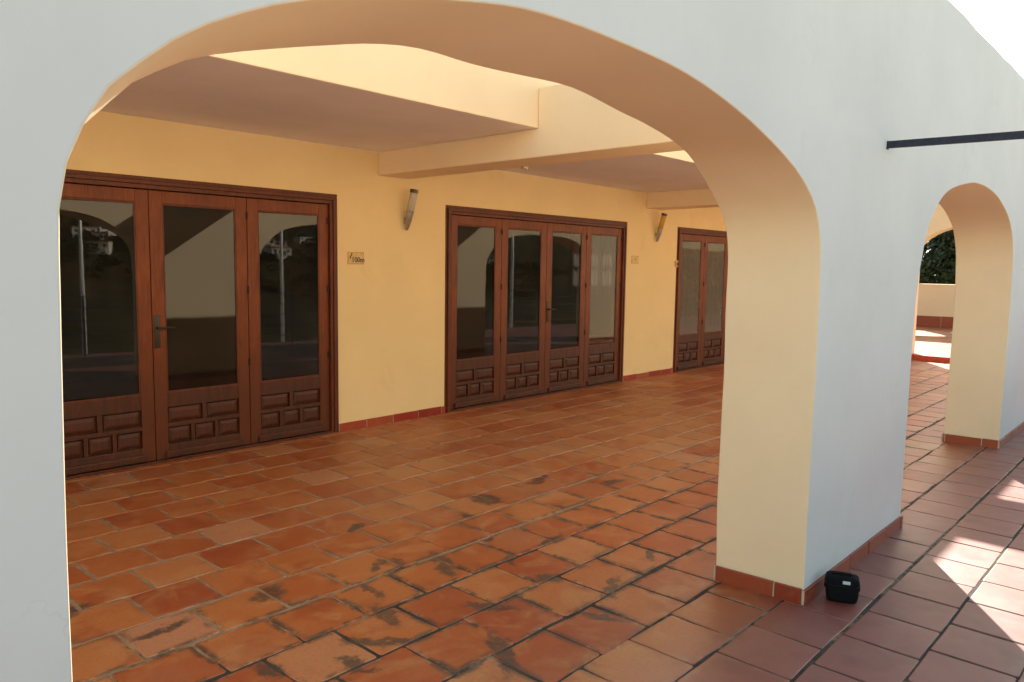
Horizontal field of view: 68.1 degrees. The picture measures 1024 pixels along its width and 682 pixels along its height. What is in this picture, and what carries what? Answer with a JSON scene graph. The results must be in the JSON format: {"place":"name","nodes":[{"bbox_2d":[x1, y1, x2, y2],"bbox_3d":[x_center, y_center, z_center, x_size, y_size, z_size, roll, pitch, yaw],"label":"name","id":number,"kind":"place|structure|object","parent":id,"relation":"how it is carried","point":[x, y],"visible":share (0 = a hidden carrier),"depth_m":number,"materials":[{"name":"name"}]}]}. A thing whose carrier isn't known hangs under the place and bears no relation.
{"place":"outdoors","nodes":[
{"label":"outdoors","id":0,"kind":"place"},
{"bbox_2d":[65,326,1023,681],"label":"terrace","id":1,"kind":"structure","parent":0,"point":[565,536],"depth_m":4.13,"materials":[{"name":"tile"}]},
{"bbox_2d":[59,44,919,479],"bbox_3d":[-0.809,-0.894,8.799,9.614,3.300,21.700,6,8,42],"label":"villa","id":2,"kind":"object","parent":1,"relation":"on","point":[221,216],"visible":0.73,"depth_m":6.67,"materials":[{"name":"yellow paint"}]},
{"bbox_2d":[59,169,338,479],"bbox_3d":[-2.827,-0.143,5.938,0.140,2.250,3.410,6,8,42],"label":"door","id":3,"kind":"structure","parent":2,"relation":"in","point":[198,318],"depth_m":6.17,"materials":[{"name":"brown wood"}]},
{"bbox_2d":[347,252,363,264],"bbox_3d":[-1.496,-0.794,7.261,0.011,0.118,0.188,6,8,42],"label":"sign plaque","id":4,"kind":"object","parent":2,"relation":"attached to","point":[355,257],"visible":1,"depth_m":7.25,"materials":[{"name":"tile"}]},
{"bbox_2d":[404,189,417,229],"bbox_3d":[-1.013,-1.320,7.607,0.174,0.414,0.088,6,8,42],"label":"wall lamp","id":5,"kind":"object","parent":2,"relation":"attached to","point":[410,207],"visible":1,"depth_m":7.57,"materials":[{"name":"metal"}]},
{"bbox_2d":[444,205,626,412],"bbox_3d":[0.411,-0.437,9.435,0.140,2.250,3.410,6,8,42],"label":"door","id":6,"kind":"structure","parent":2,"relation":"in","point":[535,302],"depth_m":9.21,"materials":[{"name":"brown wood"}]},
{"bbox_2d":[631,256,638,263],"bbox_3d":[1.749,-1.155,10.757,0.012,0.110,0.170,6,8,42],"label":"sign plaque","id":7,"kind":"object","parent":2,"relation":"attached to","point":[634,259],"visible":1,"depth_m":10.75,"materials":[{"name":"tile"}]},
{"bbox_2d":[655,213,666,241],"bbox_3d":[2.178,-1.660,11.047,0.174,0.414,0.088,6,8,42],"label":"wall lamp","id":8,"kind":"object","parent":2,"relation":"attached to","point":[661,224],"visible":1,"depth_m":11.02,"materials":[{"name":"metal"}]},
{"bbox_2d":[673,227,727,372],"bbox_3d":[3.640,-0.731,12.933,0.124,2.251,3.410,6,8,42],"label":"door","id":9,"kind":"structure","parent":2,"relation":"in","point":[702,254],"depth_m":12.27,"materials":[{"name":"brown wood"}]},
{"bbox_2d":[0,0,1023,681],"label":"arcade wall","id":10,"kind":"structure","parent":1,"relation":"on","point":[782,122],"depth_m":3.50,"materials":[{"name":"white paint"}]},
{"bbox_2d":[886,131,1023,149],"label":"iron bar","id":11,"kind":"object","parent":10,"relation":"attached to","point":[998,136],"visible":1,"depth_m":3.82,"materials":[{"name":"black metal"}]},
{"bbox_2d":[824,570,860,603],"bbox_3d":[1.615,1.197,3.705,0.162,0.141,0.115,3,6,21],"label":"camera bag","id":12,"kind":"object","parent":1,"relation":"on","point":[841,586],"visible":1,"depth_m":3.66,"materials":[{"name":"black fabric"}]},
{"bbox_2d":[911,353,949,362],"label":"red kerb","id":13,"kind":"structure","parent":1,"relation":"on","point":[930,358],"depth_m":13.77,"materials":[{"name":"red tile"}]},
{"bbox_2d":[916,203,954,327],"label":"wall","id":14,"kind":"structure","parent":1,"relation":"on","point":[935,306],"depth_m":22.36,"materials":[{"name":"paint"}]},
{"bbox_2d":[949,0,1023,77],"label":"sky","id":15,"kind":"structure","parent":0,"point":[1001,22],"materials":[{"name":"white"}]},
{"label":"ground","id":16,"kind":"structure","parent":0,"visible":0},
{"bbox_2d":[919,229,955,283],"bbox_3d":[15.233,-2.193,28.275,6.458,8.940,6.351,-1,6,-19],"label":"tree","id":17,"kind":"object","parent":16,"relation":"on","point":[941,252],"visible":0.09,"depth_m":25.90,"materials":[{"name":"green plant"}]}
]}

